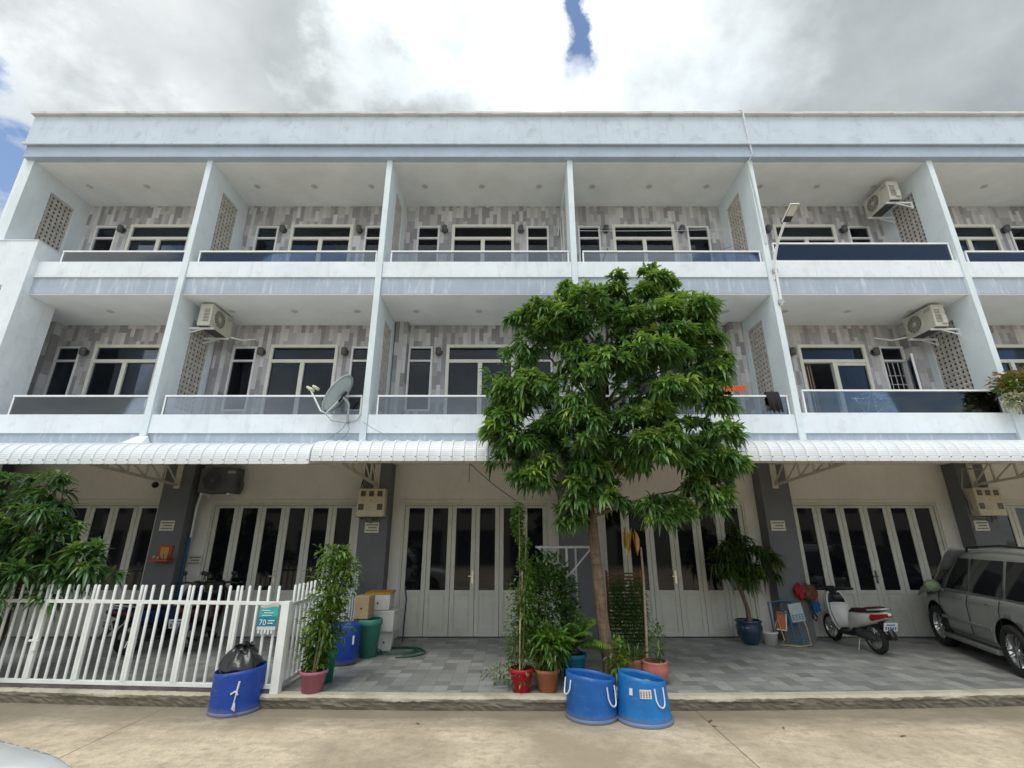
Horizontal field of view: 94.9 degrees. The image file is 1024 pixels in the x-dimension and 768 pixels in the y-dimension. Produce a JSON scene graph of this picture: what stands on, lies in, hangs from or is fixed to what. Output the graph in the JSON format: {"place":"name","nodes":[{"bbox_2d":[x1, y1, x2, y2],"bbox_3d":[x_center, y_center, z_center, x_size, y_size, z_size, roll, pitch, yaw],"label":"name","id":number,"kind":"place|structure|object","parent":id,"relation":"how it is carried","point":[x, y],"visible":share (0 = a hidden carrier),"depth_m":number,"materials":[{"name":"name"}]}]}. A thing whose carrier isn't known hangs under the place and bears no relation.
{"place":"outdoors","nodes":[
{"label":"outdoors","id":0,"kind":"place"},
{"bbox_2d":[0,702,1023,767],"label":"road","id":1,"kind":"structure","parent":0,"point":[92,736],"depth_m":5.06,"materials":[{"name":"concrete"}]},
{"bbox_2d":[0,741,71,767],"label":"white car","id":2,"kind":"object","parent":1,"relation":"on","point":[12,755],"visible":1,"depth_m":2.53,"materials":[{"name":"paint"}]},
{"bbox_2d":[206,660,267,717],"bbox_3d":[-3.485,3.855,5.978,0.613,0.510,0.625,0,-18,0],"label":"cut drum","id":3,"kind":"object","parent":1,"relation":"on","point":[235,694],"visible":0.89,"depth_m":5.76,"materials":[{"name":"blue plastic"}]},
{"bbox_2d":[218,641,264,673],"bbox_3d":[-3.491,3.612,6.070,0.535,0.500,0.531,0,-18,0],"label":"rubbish bag","id":4,"kind":"object","parent":3,"relation":"in","point":[243,656],"visible":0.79,"depth_m":5.96,"materials":[{"name":"plastic"}]},
{"bbox_2d":[0,687,1023,710],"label":"kerb","id":5,"kind":"structure","parent":1,"relation":"on","point":[737,701],"depth_m":5.94,"materials":[{"name":"concrete"}]},
{"bbox_2d":[564,668,617,725],"bbox_3d":[0.959,3.793,5.773,0.662,0.500,0.640,0,-18,0],"label":"cut drum","id":6,"kind":"object","parent":1,"relation":"on","point":[591,698],"visible":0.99,"depth_m":5.54,"materials":[{"name":"blue plastic"}]},
{"bbox_2d":[617,668,673,729],"bbox_3d":[1.580,3.755,5.680,0.672,0.515,0.672,0,-18,0],"label":"cut drum","id":7,"kind":"object","parent":1,"relation":"on","point":[643,700],"visible":0.99,"depth_m":5.46,"materials":[{"name":"blue plastic"}]},
{"bbox_2d":[0,617,1023,692],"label":"paved forecourt","id":8,"kind":"structure","parent":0,"point":[447,664],"depth_m":7.33,"materials":[{"name":"tile"}]},
{"bbox_2d":[0,240,61,468],"bbox_3d":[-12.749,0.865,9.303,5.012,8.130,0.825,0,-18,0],"label":"neighbour building","id":9,"kind":"structure","parent":8,"relation":"on","point":[25,319],"depth_m":9.91,"materials":[{"name":"white paint"}]},
{"bbox_2d":[0,467,130,645],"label":"mango tree","id":10,"kind":"object","parent":8,"relation":"on","point":[62,566],"visible":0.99,"depth_m":6.93,"materials":[{"name":"green plant"}]},
{"bbox_2d":[0,584,292,693],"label":"white fence","id":11,"kind":"object","parent":8,"relation":"on","point":[74,681],"visible":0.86,"depth_m":6.34,"materials":[{"name":"metal"}]},
{"bbox_2d":[256,603,278,634],"bbox_3d":[-3.249,3.119,6.246,0.262,0.377,0.020,-1,-18,4],"label":"paper banner","id":12,"kind":"object","parent":11,"relation":"attached to","point":[267,618],"visible":1,"depth_m":6.25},
{"bbox_2d":[282,571,358,684],"bbox_3d":[-3.035,3.826,7.727,0.037,1.220,3.045,0,-18,0],"label":"white side fence","id":13,"kind":"object","parent":11,"relation":"attached to","point":[289,677],"visible":0.33,"depth_m":6.73,"materials":[{"name":"metal"}]},
{"bbox_2d":[99,571,207,654],"bbox_3d":[-6.382,4.159,8.646,0.820,1.266,1.970,-6,-19,19],"label":"scooter","id":14,"kind":"object","parent":8,"relation":"on","point":[151,620],"visible":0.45,"depth_m":8.22,"materials":[{"name":"plastic"}]},
{"bbox_2d":[168,571,238,652],"bbox_3d":[-5.793,4.213,8.810,0.820,1.266,1.970,3,-18,-10],"label":"scooter","id":15,"kind":"object","parent":8,"relation":"on","point":[216,584],"visible":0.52,"depth_m":8.72,"materials":[{"name":"plastic"}]},
{"bbox_2d":[299,667,328,694],"bbox_3d":[-2.595,3.867,6.128,0.356,0.250,0.356,0,-18,0],"label":"pink pot","id":16,"kind":"object","parent":8,"relation":"on","point":[312,682],"visible":0.83,"depth_m":6.01,"materials":[{"name":"plastic"}]},
{"bbox_2d":[291,543,364,671],"bbox_3d":[-2.522,3.080,6.502,0.900,1.668,0.855,0,-18,0],"label":"bushy plant","id":17,"kind":"object","parent":16,"relation":"in","point":[321,637],"visible":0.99,"depth_m":6.40,"materials":[{"name":"green plant"}]},
{"bbox_2d":[320,647,338,683],"bbox_3d":[-2.615,3.932,6.569,0.324,0.400,0.324,0,-18,0],"label":"green bucket","id":18,"kind":"object","parent":8,"relation":"on","point":[329,677],"visible":0.33,"depth_m":6.50,"materials":[{"name":"plastic"}]},
{"bbox_2d":[331,621,359,666],"bbox_3d":[-2.705,4.160,7.547,0.500,0.575,0.500,0,-18,0],"label":"blue barrel","id":19,"kind":"object","parent":8,"relation":"on","point":[348,655],"visible":0.63,"depth_m":7.38,"materials":[{"name":"plastic"}]},
{"bbox_2d":[357,617,382,658],"bbox_3d":[-2.425,4.294,7.966,0.421,0.580,0.421,0,-18,0],"label":"green bin","id":20,"kind":"object","parent":8,"relation":"on","point":[370,628],"visible":0.84,"depth_m":7.84,"materials":[{"name":"plastic"}]},
{"bbox_2d":[354,594,374,618],"bbox_3d":[-2.535,3.825,8.076,0.260,0.360,0.252,-3,-18,8],"label":"cardboard box","id":21,"kind":"object","parent":20,"relation":"on","point":[364,606],"visible":1,"depth_m":7.98,"materials":[{"name":"brown cardboard"}]},
{"bbox_2d":[377,630,395,650],"bbox_3d":[-2.275,4.582,8.429,0.317,0.320,0.396,2,-18,-6],"label":"foam box","id":22,"kind":"object","parent":8,"relation":"on","point":[386,641],"visible":0.59,"depth_m":8.27,"materials":[{"name":"white plastic"}]},
{"bbox_2d":[373,607,402,631],"bbox_3d":[-2.275,4.253,8.501,0.458,0.340,0.507,-2,-18,6],"label":"foam box","id":23,"kind":"object","parent":22,"relation":"on","point":[392,618],"visible":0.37,"depth_m":8.30,"materials":[{"name":"white plastic"}]},
{"bbox_2d":[365,590,395,609],"bbox_3d":[-2.405,3.943,8.585,0.460,0.290,0.520,1,-18,-4],"label":"foam box","id":24,"kind":"object","parent":23,"relation":"on","point":[384,599],"visible":0.76,"depth_m":8.38,"materials":[{"name":"white plastic"}]},
{"bbox_2d":[377,646,422,654],"bbox_3d":[-1.967,4.638,8.178,0.852,0.040,0.616,0,-18,0],"label":"garden hose","id":25,"kind":"object","parent":8,"relation":"on","point":[401,653],"visible":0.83,"depth_m":8.04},
{"bbox_2d":[0,111,1023,641],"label":"row building","id":26,"kind":"structure","parent":8,"relation":"on","point":[168,263],"depth_m":10.48,"materials":[{"name":"paint"}]},
{"bbox_2d":[42,346,81,394],"bbox_3d":[-10.575,-0.124,11.028,0.580,1.600,0.100,0,-18,0],"label":"window","id":27,"kind":"structure","parent":26,"relation":"in","point":[64,363],"depth_m":11.08,"materials":[{"name":"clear glass"}]},
{"bbox_2d":[1,502,159,636],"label":"folding door","id":28,"kind":"structure","parent":26,"relation":"in","point":[130,525],"depth_m":9.89,"materials":[{"name":"paint"}]},
{"bbox_2d":[88,226,116,250],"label":"window","id":29,"kind":"structure","parent":26,"relation":"in","point":[103,239],"depth_m":12.19,"materials":[{"name":"clear glass"}]},
{"bbox_2d":[81,344,161,413],"bbox_3d":[-9.155,0.270,10.881,1.620,2.540,0.155,0,-18,0],"label":"door","id":30,"kind":"structure","parent":26,"relation":"in","point":[114,369],"depth_m":11.08,"materials":[{"name":"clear glass"}]},
{"bbox_2d":[87,464,184,487],"bbox_3d":[-7.055,1.584,8.885,0.120,0.542,2.310,0,-18,0],"label":"awning bracket","id":31,"kind":"object","parent":26,"relation":"attached to","point":[178,479],"visible":0.57,"depth_m":9.23,"materials":[{"name":"beige metal"}]},
{"bbox_2d":[309,454,1023,462],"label":"awning purlin","id":32,"kind":"object","parent":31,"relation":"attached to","point":[672,461],"depth_m":7.75,"materials":[{"name":"beige metal"}]},
{"bbox_2d":[0,443,314,463],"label":"awning","id":33,"kind":"object","parent":26,"relation":"attached to","point":[154,453],"visible":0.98,"depth_m":7.75,"materials":[{"name":"metal"}]},
{"bbox_2d":[124,224,191,250],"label":"door","id":34,"kind":"structure","parent":26,"relation":"in","point":[141,237],"depth_m":12.20,"materials":[{"name":"clear glass"}]},
{"bbox_2d":[147,545,173,560],"bbox_3d":[-6.995,3.384,9.399,0.400,0.300,0.200,0,-18,0],"label":"wall altar","id":35,"kind":"object","parent":26,"relation":"attached to","point":[165,553],"depth_m":9.45,"materials":[{"name":"wood"}]},
{"bbox_2d":[167,532,190,637],"bbox_3d":[-6.735,4.044,9.520,0.075,1.981,0.040,0,-18,0],"label":"drain pipe","id":36,"kind":"object","parent":26,"relation":"attached to","point":[182,570],"visible":0.81,"depth_m":9.56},
{"bbox_2d":[189,304,232,343],"bbox_3d":[-6.785,-1.296,10.548,0.620,0.710,0.829,0,-18,0],"label":"outdoor unit","id":37,"kind":"object","parent":26,"relation":"attached to","point":[215,321],"visible":0.98,"depth_m":10.36,"materials":[{"name":"metal"}]},
{"bbox_2d":[197,468,244,498],"bbox_3d":[-6.205,2.210,10.171,0.829,0.710,0.620,0,-18,0],"label":"outdoor unit","id":38,"kind":"object","parent":26,"relation":"attached to","point":[227,481],"visible":0.98,"depth_m":9.95,"materials":[{"name":"metal"}]},
{"bbox_2d":[220,346,257,410],"bbox_3d":[-6.375,-0.124,11.028,0.580,1.600,0.100,0,-18,0],"label":"window","id":39,"kind":"structure","parent":26,"relation":"in","point":[242,362],"depth_m":11.02,"materials":[{"name":"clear glass"}]},
{"bbox_2d":[252,226,279,250],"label":"window","id":40,"kind":"structure","parent":26,"relation":"in","point":[266,237],"depth_m":12.19,"materials":[{"name":"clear glass"}]},
{"bbox_2d":[199,502,356,636],"bbox_3d":[-4.875,3.814,9.784,3.120,2.620,0.140,0,-18,0],"label":"folding door","id":41,"kind":"structure","parent":26,"relation":"in","point":[267,544],"depth_m":9.90,"materials":[{"name":"paint"}]},
{"bbox_2d":[259,344,338,413],"bbox_3d":[-4.955,0.277,10.902,1.620,2.540,0.110,0,-18,0],"label":"door","id":42,"kind":"structure","parent":26,"relation":"in","point":[291,368],"depth_m":11.04,"materials":[{"name":"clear glass"}]},
{"bbox_2d":[285,224,353,261],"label":"door","id":43,"kind":"structure","parent":26,"relation":"in","point":[303,237],"depth_m":12.17,"materials":[{"name":"clear glass"}]},
{"bbox_2d":[306,375,352,422],"bbox_3d":[-3.392,0.276,8.964,0.809,0.881,0.737,-11,-21,31],"label":"satellite dish","id":44,"kind":"object","parent":26,"relation":"attached to","point":[338,392],"visible":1,"depth_m":8.86,"materials":[{"name":"paint"}]},
{"bbox_2d":[345,346,367,410],"bbox_3d":[-3.535,-0.124,11.028,0.580,1.600,0.100,0,-18,0],"label":"window","id":45,"kind":"structure","parent":26,"relation":"in","point":[358,360],"depth_m":11.06,"materials":[{"name":"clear glass"}]},
{"bbox_2d":[338,463,380,487],"bbox_3d":[-2.855,1.584,8.885,0.120,0.542,2.310,0,-18,0],"label":"awning bracket","id":46,"kind":"object","parent":26,"relation":"attached to","point":[376,481],"visible":0.68,"depth_m":9.34,"materials":[{"name":"beige metal"}]},
{"bbox_2d":[362,226,379,261],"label":"window","id":47,"kind":"structure","parent":26,"relation":"in","point":[372,233],"depth_m":12.17,"materials":[{"name":"white glass"}]},
{"bbox_2d":[356,489,387,522],"bbox_3d":[-2.885,2.511,9.681,0.560,0.686,0.206,0,-18,0],"label":"meter box","id":48,"kind":"object","parent":26,"relation":"attached to","point":[372,503],"visible":1,"depth_m":9.61,"materials":[{"name":"paint"}]},
{"bbox_2d":[404,346,432,410],"bbox_3d":[-2.175,-0.124,11.028,0.580,1.600,0.100,0,-18,0],"label":"window","id":49,"kind":"structure","parent":26,"relation":"in","point":[419,367],"depth_m":11.02,"materials":[{"name":"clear glass"}]},
{"bbox_2d":[415,226,439,261],"bbox_3d":[-2.175,-3.347,12.080,0.580,1.620,0.100,0,-18,0],"label":"window","id":50,"kind":"structure","parent":26,"relation":"in","point":[427,236],"depth_m":12.17,"materials":[{"name":"clear glass"}]},
{"bbox_2d":[394,502,550,637],"bbox_3d":[-0.775,3.814,9.784,3.120,2.620,0.140,0,-18,0],"label":"folding door","id":51,"kind":"structure","parent":26,"relation":"in","point":[492,561],"depth_m":9.79,"materials":[{"name":"paint"}]},
{"bbox_2d":[443,344,513,413],"bbox_3d":[-0.755,0.277,10.902,1.620,2.540,0.110,0,-18,0],"label":"door","id":52,"kind":"structure","parent":26,"relation":"in","point":[463,361],"depth_m":11.06,"materials":[{"name":"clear glass"}]},
{"bbox_2d":[450,224,513,261],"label":"door","id":53,"kind":"structure","parent":26,"relation":"in","point":[465,237],"depth_m":12.17,"materials":[{"name":"clear glass"}]},
{"bbox_2d":[526,226,549,261],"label":"window","id":54,"kind":"structure","parent":26,"relation":"in","point":[537,237],"depth_m":12.17,"materials":[{"name":"white glass"}]},
{"bbox_2d":[529,346,553,410],"bbox_3d":[0.665,-0.124,11.028,0.580,1.600,0.100,0,-18,0],"label":"window","id":55,"kind":"structure","parent":26,"relation":"in","point":[545,365],"depth_m":11.11,"materials":[{"name":"white glass"}]},
{"bbox_2d":[578,226,601,261],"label":"window","id":56,"kind":"structure","parent":26,"relation":"in","point":[589,239],"depth_m":12.17,"materials":[{"name":"white glass"}]},
{"bbox_2d":[612,224,677,261],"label":"door","id":57,"kind":"structure","parent":26,"relation":"in","point":[626,237],"depth_m":12.17,"materials":[{"name":"clear glass"}]},
{"bbox_2d":[624,363,696,413],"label":"door","id":58,"kind":"structure","parent":26,"relation":"in","point":[692,411],"depth_m":10.95,"materials":[{"name":"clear glass"}]},
{"bbox_2d":[310,440,1023,460],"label":"awning","id":59,"kind":"object","parent":26,"relation":"attached to","point":[778,450],"visible":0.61,"depth_m":7.75,"materials":[{"name":"metal"}]},
{"bbox_2d":[599,502,759,636],"bbox_3d":[3.425,3.814,9.784,3.120,2.620,0.140,0,-18,0],"label":"folding door","id":60,"kind":"structure","parent":26,"relation":"in","point":[684,598],"depth_m":9.75,"materials":[{"name":"paint"}]},
{"bbox_2d":[686,226,713,261],"bbox_3d":[4.845,-3.347,12.080,0.580,1.620,0.100,0,-18,0],"label":"window","id":61,"kind":"structure","parent":26,"relation":"in","point":[698,237],"depth_m":12.17,"materials":[{"name":"white glass"}]},
{"bbox_2d":[738,109,766,243],"bbox_3d":[5.489,-4.801,10.693,0.156,3.564,0.296,-10,-20,27],"label":"parapet cable","id":62,"kind":"object","parent":26,"relation":"attached to","point":[750,174],"visible":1,"depth_m":10.85,"materials":[{"name":"white plastic"}]},
{"bbox_2d":[764,392,783,412],"bbox_3d":[5.155,0.369,9.253,0.281,0.460,0.148,0,-18,0],"label":"hung cloth","id":63,"kind":"object","parent":26,"relation":"hanging from","point":[773,401],"visible":1,"depth_m":9.21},
{"bbox_2d":[772,203,799,304],"bbox_3d":[5.667,-2.632,9.624,0.204,1.779,1.001,0,-18,0],"label":"street lamp","id":64,"kind":"object","parent":26,"relation":"attached to","point":[790,212],"visible":1,"depth_m":9.80,"materials":[{"name":"grey metal"}]},
{"bbox_2d":[772,224,838,242],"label":"door","id":65,"kind":"structure","parent":26,"relation":"in","point":[792,233],"depth_m":12.26,"materials":[{"name":"white glass"}]},
{"bbox_2d":[793,582,820,621],"bbox_3d":[5.752,4.231,9.140,0.476,0.694,0.162,0,-18,0],"label":"hanging bundle","id":66,"kind":"object","parent":26,"relation":"hanging from","point":[807,592],"visible":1,"depth_m":9.14,"materials":[{"name":"red fabric"}]},
{"bbox_2d":[768,463,848,487],"bbox_3d":[5.545,1.584,8.885,0.120,0.542,2.310,0,-18,0],"label":"awning bracket","id":67,"kind":"object","parent":26,"relation":"attached to","point":[774,477],"visible":0.67,"depth_m":9.24,"materials":[{"name":"beige metal"}]},
{"bbox_2d":[796,344,880,412],"bbox_3d":[7.626,0.285,10.928,1.623,2.540,0.210,-1,-18,2],"label":"door","id":68,"kind":"structure","parent":26,"relation":"in","point":[849,363],"depth_m":11.10,"materials":[{"name":"clear glass"}]},
{"bbox_2d":[848,226,873,242],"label":"window","id":69,"kind":"structure","parent":26,"relation":"in","point":[857,234],"depth_m":12.24,"materials":[{"name":"white glass"}]},
{"bbox_2d":[851,394,885,412],"bbox_3d":[7.457,0.677,9.653,0.829,1.004,0.622,0,-18,0],"label":"balcony plant","id":70,"kind":"object","parent":26,"relation":"on","point":[862,404],"visible":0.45,"depth_m":9.71,"materials":[{"name":"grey plant"}]},
{"bbox_2d":[792,502,946,636],"bbox_3d":[7.565,3.814,9.784,3.120,2.620,0.140,0,-18,0],"label":"folding door","id":71,"kind":"structure","parent":26,"relation":"in","point":[884,551],"depth_m":9.86,"materials":[{"name":"paint"}]},
{"bbox_2d":[863,181,913,223],"bbox_3d":[9.335,-4.472,11.647,0.620,0.710,0.829,0,-18,0],"label":"outdoor unit","id":72,"kind":"object","parent":26,"relation":"attached to","point":[881,200],"visible":1,"depth_m":11.53,"materials":[{"name":"metal"}]},
{"bbox_2d":[878,346,921,388],"bbox_3d":[9.045,-0.197,10.805,0.580,1.600,0.569,0,-18,0],"label":"window","id":73,"kind":"structure","parent":26,"relation":"in","point":[889,354],"depth_m":11.08,"materials":[{"name":"white glass"}]},
{"bbox_2d":[902,305,960,346],"bbox_3d":[9.395,-1.290,10.503,0.620,0.710,0.829,0,-18,0],"label":"outdoor unit","id":74,"kind":"object","parent":26,"relation":"attached to","point":[923,323],"visible":1,"depth_m":10.41,"materials":[{"name":"metal"}]},
{"bbox_2d":[953,224,1004,261],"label":"door","id":75,"kind":"structure","parent":26,"relation":"in","point":[972,237],"depth_m":12.19,"materials":[{"name":"white glass"}]},
{"bbox_2d":[964,488,1007,521],"bbox_3d":[9.785,2.492,9.687,0.560,0.686,0.206,0,-18,0],"label":"meter box","id":76,"kind":"object","parent":26,"relation":"attached to","point":[987,501],"visible":1,"depth_m":9.63,"materials":[{"name":"beige plastic"}]},
{"bbox_2d":[965,463,1023,487],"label":"awning bracket","id":77,"kind":"object","parent":26,"relation":"attached to","point":[973,480],"visible":0.7,"depth_m":9.58,"materials":[{"name":"beige metal"}]},
{"bbox_2d":[983,366,1023,412],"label":"croton shrub","id":78,"kind":"object","parent":26,"relation":"on","point":[1014,392],"visible":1,"depth_m":8.96,"materials":[{"name":"green plant"}]},
{"bbox_2d":[995,344,1023,412],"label":"door","id":79,"kind":"structure","parent":26,"relation":"in","point":[1010,355],"depth_m":11.20,"materials":[{"name":"white glass"}]},
{"bbox_2d":[998,502,1023,548],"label":"folding door","id":80,"kind":"structure","parent":26,"relation":"in","point":[1012,525],"depth_m":10.04,"materials":[{"name":"paint"}]},
{"bbox_2d":[1009,226,1023,250],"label":"window","id":81,"kind":"structure","parent":26,"relation":"in","point":[1017,232],"depth_m":12.21,"materials":[{"name":"white glass"}]},
{"bbox_2d":[509,665,533,692],"bbox_3d":[0.125,3.863,6.148,0.324,0.270,0.328,0,-18,0],"label":"red bucket","id":82,"kind":"object","parent":8,"relation":"on","point":[515,673],"visible":0.88,"depth_m":6.05,"materials":[{"name":"plastic"}]},
{"bbox_2d":[495,501,545,688],"bbox_3d":[0.145,2.894,6.554,0.656,2.465,0.711,-3,-18,9],"label":"climbing plant","id":83,"kind":"object","parent":82,"relation":"in","point":[524,579],"visible":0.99,"depth_m":6.44,"materials":[{"name":"green plant"}]},
{"bbox_2d":[510,549,583,674],"bbox_3d":[0.531,3.458,7.115,1.141,1.844,0.786,0,-18,0],"label":"leafy shrub","id":84,"kind":"object","parent":8,"relation":"on","point":[550,575],"visible":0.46,"depth_m":7.12,"materials":[{"name":"green plant"}]},
{"bbox_2d":[535,666,559,692],"bbox_3d":[0.465,3.869,6.148,0.324,0.260,0.324,0,-18,0],"label":"terracotta pot","id":85,"kind":"object","parent":8,"relation":"on","point":[547,681],"visible":0.73,"depth_m":6.04,"materials":[{"name":"ceramic"}]},
{"bbox_2d":[524,618,572,674],"bbox_3d":[0.480,3.514,6.253,0.672,0.712,0.618,5,-19,-14],"label":"broadleaf plant","id":86,"kind":"object","parent":85,"relation":"in","point":[552,660],"visible":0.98,"depth_m":6.17,"materials":[{"name":"green plant"}]},
{"bbox_2d":[535,546,589,650],"bbox_3d":[0.855,3.499,7.440,0.930,1.765,0.482,0,-18,0],"label":"steel stand","id":87,"kind":"object","parent":8,"relation":"on","point":[566,559],"visible":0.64,"depth_m":7.48,"materials":[{"name":"grey metal"}]},
{"bbox_2d":[563,650,586,676],"bbox_3d":[0.875,3.983,6.626,0.367,0.340,0.367,0,-18,0],"label":"turquoise pot","id":88,"kind":"object","parent":8,"relation":"on","point":[578,657],"visible":0.6,"depth_m":6.53,"materials":[{"name":"plastic"}]},
{"bbox_2d":[475,262,759,683],"bbox_3d":[1.613,0.882,7.281,4.439,6.700,2.112,0,-18,0],"label":"mango tree","id":89,"kind":"object","parent":8,"relation":"on","point":[555,325],"visible":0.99,"depth_m":7.24,"materials":[{"name":"green plant"}]},
{"bbox_2d":[602,633,633,682],"bbox_3d":[1.486,3.753,6.405,0.407,0.664,0.395,17,-25,-42],"label":"weed","id":90,"kind":"object","parent":8,"relation":"on","point":[622,645],"visible":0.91,"depth_m":6.38,"materials":[{"name":"green plant"}]},
{"bbox_2d":[605,570,648,657],"bbox_3d":[1.845,3.744,7.572,0.595,1.381,0.085,0,-18,0],"label":"slatted rack","id":91,"kind":"object","parent":8,"relation":"on","point":[607,583],"visible":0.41,"depth_m":7.68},
{"bbox_2d":[606,572,652,661],"bbox_3d":[1.847,3.828,7.319,0.722,1.668,0.322,0,-18,0],"label":"hanging greenery","id":92,"kind":"object","parent":91,"relation":"hanging from","point":[633,608],"visible":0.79,"depth_m":7.37,"materials":[{"name":"green plant"}]},
{"bbox_2d":[617,656,645,670],"bbox_3d":[1.705,4.029,6.664,0.400,0.275,0.400,0,-18,0],"label":"brown clay pot","id":93,"kind":"object","parent":8,"relation":"on","point":[637,664],"visible":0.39,"depth_m":6.52,"materials":[{"name":"ceramic"}]},
{"bbox_2d":[616,641,650,662],"bbox_3d":[1.653,3.799,6.715,0.714,0.266,0.751,0,-18,0],"label":"spiky plant","id":94,"kind":"object","parent":93,"relation":"on","point":[633,654],"visible":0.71,"depth_m":6.70,"materials":[{"name":"green plant"}]},
{"bbox_2d":[640,547,647,657],"bbox_3d":[2.008,3.349,7.115,0.056,1.655,0.309,-8,-20,24],"label":"wooden stake","id":95,"kind":"object","parent":8,"relation":"on","point":[645,611],"visible":0.77,"depth_m":7.11,"materials":[{"name":"brown wood"}]},
{"bbox_2d":[642,658,668,682],"bbox_3d":[1.975,3.958,6.455,0.360,0.280,0.360,0,-18,0],"label":"red clay pot","id":96,"kind":"object","parent":8,"relation":"on","point":[651,665],"visible":0.74,"depth_m":6.35,"materials":[{"name":"ceramic"}]},
{"bbox_2d":[648,619,666,662],"bbox_3d":[2.047,3.605,6.563,0.288,0.611,0.249,13,-22,-35],"label":"sapling","id":97,"kind":"object","parent":96,"relation":"in","point":[658,653],"visible":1,"depth_m":6.56,"materials":[{"name":"green plant"}]},
{"bbox_2d":[734,618,762,645],"bbox_3d":[4.475,4.670,8.853,0.490,0.415,0.490,0,-18,0],"label":"glazed pot","id":98,"kind":"object","parent":8,"relation":"on","point":[749,633],"visible":0.99,"depth_m":8.70,"materials":[{"name":"blue ceramic"}]},
{"bbox_2d":[703,521,786,621],"bbox_3d":[4.492,3.643,9.167,1.509,1.846,1.076,6,-19,-18],"label":"potted mango tree","id":99,"kind":"object","parent":98,"relation":"in","point":[736,555],"visible":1,"depth_m":9.06,"materials":[{"name":"green plant"}]},
{"bbox_2d":[762,629,778,644],"bbox_3d":[4.845,4.769,8.842,0.324,0.220,0.324,0,-18,0],"label":"foam tub","id":100,"kind":"object","parent":8,"relation":"on","point":[769,637],"visible":0.81,"depth_m":8.74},
{"bbox_2d":[767,600,804,644],"bbox_3d":[5.187,4.504,8.902,0.509,0.730,0.282,0,-18,0],"label":"folding table frame","id":101,"kind":"object","parent":8,"relation":"on","point":[781,617],"visible":0.94,"depth_m":8.81,"materials":[{"name":"blue metal"}]},
{"bbox_2d":[787,602,805,622],"bbox_3d":[5.423,4.355,8.954,0.302,0.353,0.010,0,-18,0],"label":"calendar sheet","id":102,"kind":"object","parent":101,"relation":"hanging from","point":[796,612],"visible":1,"depth_m":8.95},
{"bbox_2d":[816,577,897,653],"bbox_3d":[6.279,4.216,8.658,0.738,1.165,1.773,1,-18,-2],"label":"scooter","id":103,"kind":"object","parent":8,"relation":"on","point":[859,622],"visible":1,"depth_m":8.43,"materials":[{"name":"plastic"}]},
{"bbox_2d":[925,545,1023,677],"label":"parked suv","id":104,"kind":"object","parent":8,"relation":"on","point":[976,600],"visible":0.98,"depth_m":7.47,"materials":[{"name":"paint"}]},
{"bbox_2d":[923,579,940,591],"bbox_3d":[7.710,3.700,8.628,0.250,0.212,0.200,-6,-19,18],"label":"mirror cover","id":105,"kind":"object","parent":104,"relation":"on","point":[931,585],"visible":1,"depth_m":8.57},
{"bbox_2d":[918,547,998,594],"bbox_3d":[8.752,3.500,8.679,1.780,0.945,1.388,-6,-19,18],"label":"sunshade cloth","id":106,"kind":"object","parent":104,"relation":"on","point":[951,555],"visible":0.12,"depth_m":8.60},
{"bbox_2d":[0,0,1023,216],"label":"sky","id":107,"kind":"structure","parent":0,"point":[56,55],"materials":[{"name":"white"}]},
{"bbox_2d":[537,609,618,652],"bbox_3d":[0.911,3.504,6.663,1.317,0.512,0.890,0,-18,0],"label":"feathery palm","id":108,"kind":"object","parent":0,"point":[580,632],"visible":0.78,"depth_m":6.58,"materials":[{"name":"green plant"}]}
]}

